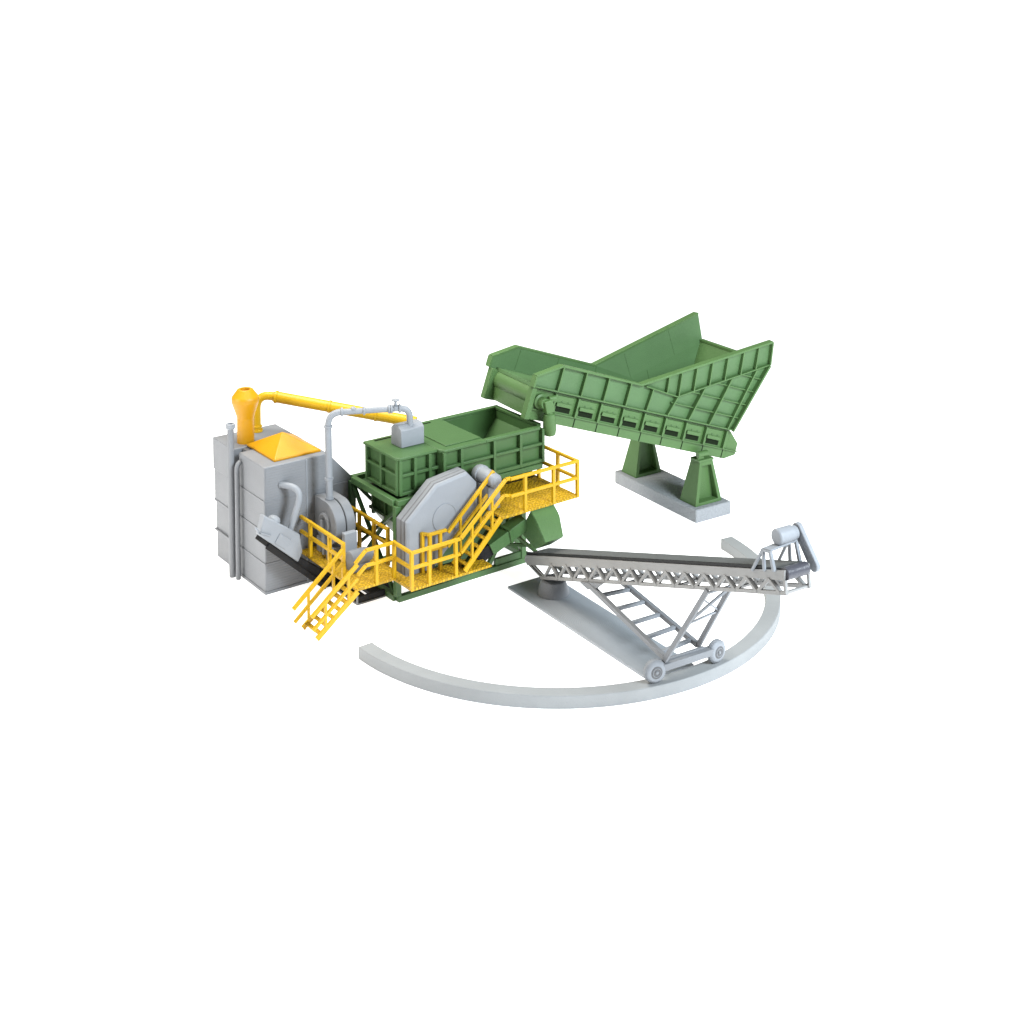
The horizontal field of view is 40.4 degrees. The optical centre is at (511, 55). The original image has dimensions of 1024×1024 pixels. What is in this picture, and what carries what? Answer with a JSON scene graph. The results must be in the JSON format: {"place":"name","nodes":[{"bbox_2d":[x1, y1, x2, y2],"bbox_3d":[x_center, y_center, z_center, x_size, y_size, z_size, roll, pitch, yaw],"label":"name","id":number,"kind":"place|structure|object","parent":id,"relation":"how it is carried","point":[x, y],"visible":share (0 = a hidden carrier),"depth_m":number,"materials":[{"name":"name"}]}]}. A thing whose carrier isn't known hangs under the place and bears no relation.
{"place":"outdoors","nodes":[
{"label":"outdoors","id":0,"kind":"place"},
{"bbox_2d":[213,387,350,594],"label":"filter tower","id":1,"kind":"structure","parent":0,"point":[252,468],"depth_m":23.54,"materials":[{"name":"grey plastic"}]},
{"bbox_2d":[254,390,416,432],"bbox_3d":[-3.159,6.340,24.610,2.993,0.748,0.224,0,3,6],"label":"duct","id":2,"kind":"object","parent":1,"relation":"attached to","point":[327,406],"visible":0.81,"depth_m":24.57,"materials":[{"name":"yellow plastic"}]},
{"bbox_2d":[292,548,359,640],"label":"staircase","id":3,"kind":"structure","parent":0,"point":[322,606],"depth_m":21.73,"materials":[{"name":"yellow metal"}]},
{"bbox_2d":[0,0,1023,1023],"bbox_3d":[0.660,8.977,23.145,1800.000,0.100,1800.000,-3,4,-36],"label":"ground","id":4,"kind":"structure","parent":0,"point":[225,798],"depth_m":26.36,"materials":[{"name":"white"}]},
{"bbox_2d":[255,481,337,588],"bbox_3d":[-3.653,8.023,23.071,1.550,1.863,0.460,-3,4,-36],"label":"hooded conveyor","id":5,"kind":"object","parent":4,"relation":"on","point":[274,536],"visible":0.92,"depth_m":22.83,"materials":[{"name":"grey plastic"}]},
{"bbox_2d":[330,405,562,605],"bbox_3d":[-0.941,7.731,23.519,3.680,2.358,2.807,-3,4,-36],"label":"stone crusher","id":6,"kind":"object","parent":4,"relation":"on","point":[435,479],"visible":0.78,"depth_m":23.26,"materials":[{"name":"green plastic"}]},
{"bbox_2d":[299,505,491,591],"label":"walkway","id":7,"kind":"structure","parent":6,"relation":"on","point":[380,572],"depth_m":22.39,"materials":[{"name":"yellow plastic"}]},
{"bbox_2d":[315,490,355,558],"bbox_3d":[-3.006,7.881,23.257,0.479,0.900,0.740,-3,4,-36],"label":"blower","id":8,"kind":"object","parent":7,"relation":"on","point":[335,516],"visible":0.73,"depth_m":23.09,"materials":[{"name":"grey metal"}]},
{"bbox_2d":[324,398,412,499],"bbox_3d":[-2.404,6.613,23.349,1.497,1.640,0.152,-1,3,-11],"label":"bent pipe","id":9,"kind":"object","parent":8,"relation":"on","point":[389,409],"visible":1,"depth_m":23.21,"materials":[{"name":"grey plastic"}]},
{"bbox_2d":[342,529,373,573],"bbox_3d":[-2.508,8.089,22.722,0.470,0.540,0.430,-3,4,-36],"label":"electric motor","id":10,"kind":"object","parent":7,"relation":"on","point":[353,551],"visible":0.72,"depth_m":22.62,"materials":[{"name":"grey metal"}]},
{"bbox_2d":[447,470,510,572],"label":"staircase","id":11,"kind":"structure","parent":7,"relation":"on","point":[480,544],"depth_m":22.73,"materials":[{"name":"yellow metal"}]},
{"bbox_2d":[391,419,423,447],"bbox_3d":[-1.766,6.391,23.519,0.460,0.360,0.330,-3,4,-36],"label":"connection box","id":12,"kind":"object","parent":6,"relation":"on","point":[404,434],"visible":1,"depth_m":23.39,"materials":[{"name":"grey metal"}]},
{"bbox_2d":[485,445,578,518],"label":"walkway","id":13,"kind":"structure","parent":6,"relation":"on","point":[529,491],"depth_m":23.62,"materials":[{"name":"yellow metal"}]},
{"bbox_2d":[358,536,780,708],"bbox_3d":[1.779,8.913,21.600,7.453,0.190,3.683,-3,4,-36],"label":"curved rail","id":14,"kind":"object","parent":4,"relation":"on","point":[752,643],"visible":0.84,"depth_m":19.86,"materials":[{"name":"grey concrete"}]},
{"bbox_2d":[524,522,820,683],"bbox_3d":[1.986,7.471,20.677,1.455,2.791,6.462,-3,4,-36],"label":"truss conveyor","id":15,"kind":"object","parent":14,"relation":"on","point":[778,573],"visible":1,"depth_m":19.95,"materials":[{"name":"grey painted metal"},{"name":"black rubber"}]},
{"bbox_2d":[508,574,693,678],"bbox_3d":[1.305,8.853,21.916,0.870,0.278,3.767,-2,4,-33],"label":"base plate","id":16,"kind":"object","parent":4,"relation":"on","point":[609,633],"visible":0.74,"depth_m":21.99,"materials":[{"name":"grey metal"}]},
{"bbox_2d":[615,469,729,522],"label":"foundation block","id":17,"kind":"structure","parent":4,"relation":"on","point":[663,488],"depth_m":26.96,"materials":[{"name":"grey concrete"}]},
{"bbox_2d":[622,440,660,477],"bbox_3d":[2.606,7.913,27.996,0.648,0.972,0.469,-2,4,-33],"label":"support stand","id":18,"kind":"object","parent":17,"relation":"on","point":[641,459],"visible":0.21,"depth_m":27.95,"materials":[{"name":"green metal"}]},
{"bbox_2d":[680,450,720,506],"bbox_3d":[3.593,7.994,26.470,0.648,0.972,0.469,-2,4,-33],"label":"support stand","id":19,"kind":"object","parent":17,"relation":"on","point":[700,487],"visible":1,"depth_m":26.42,"materials":[{"name":"green metal"}]},
{"bbox_2d":[480,312,773,458],"bbox_3d":[2.264,6.626,26.302,5.580,2.422,2.506,-3,4,-36],"label":"feeder hopper","id":20,"kind":"object","parent":19,"relation":"on","point":[680,384],"visible":1,"depth_m":26.18,"materials":[{"name":"green painted metal"}]}
]}

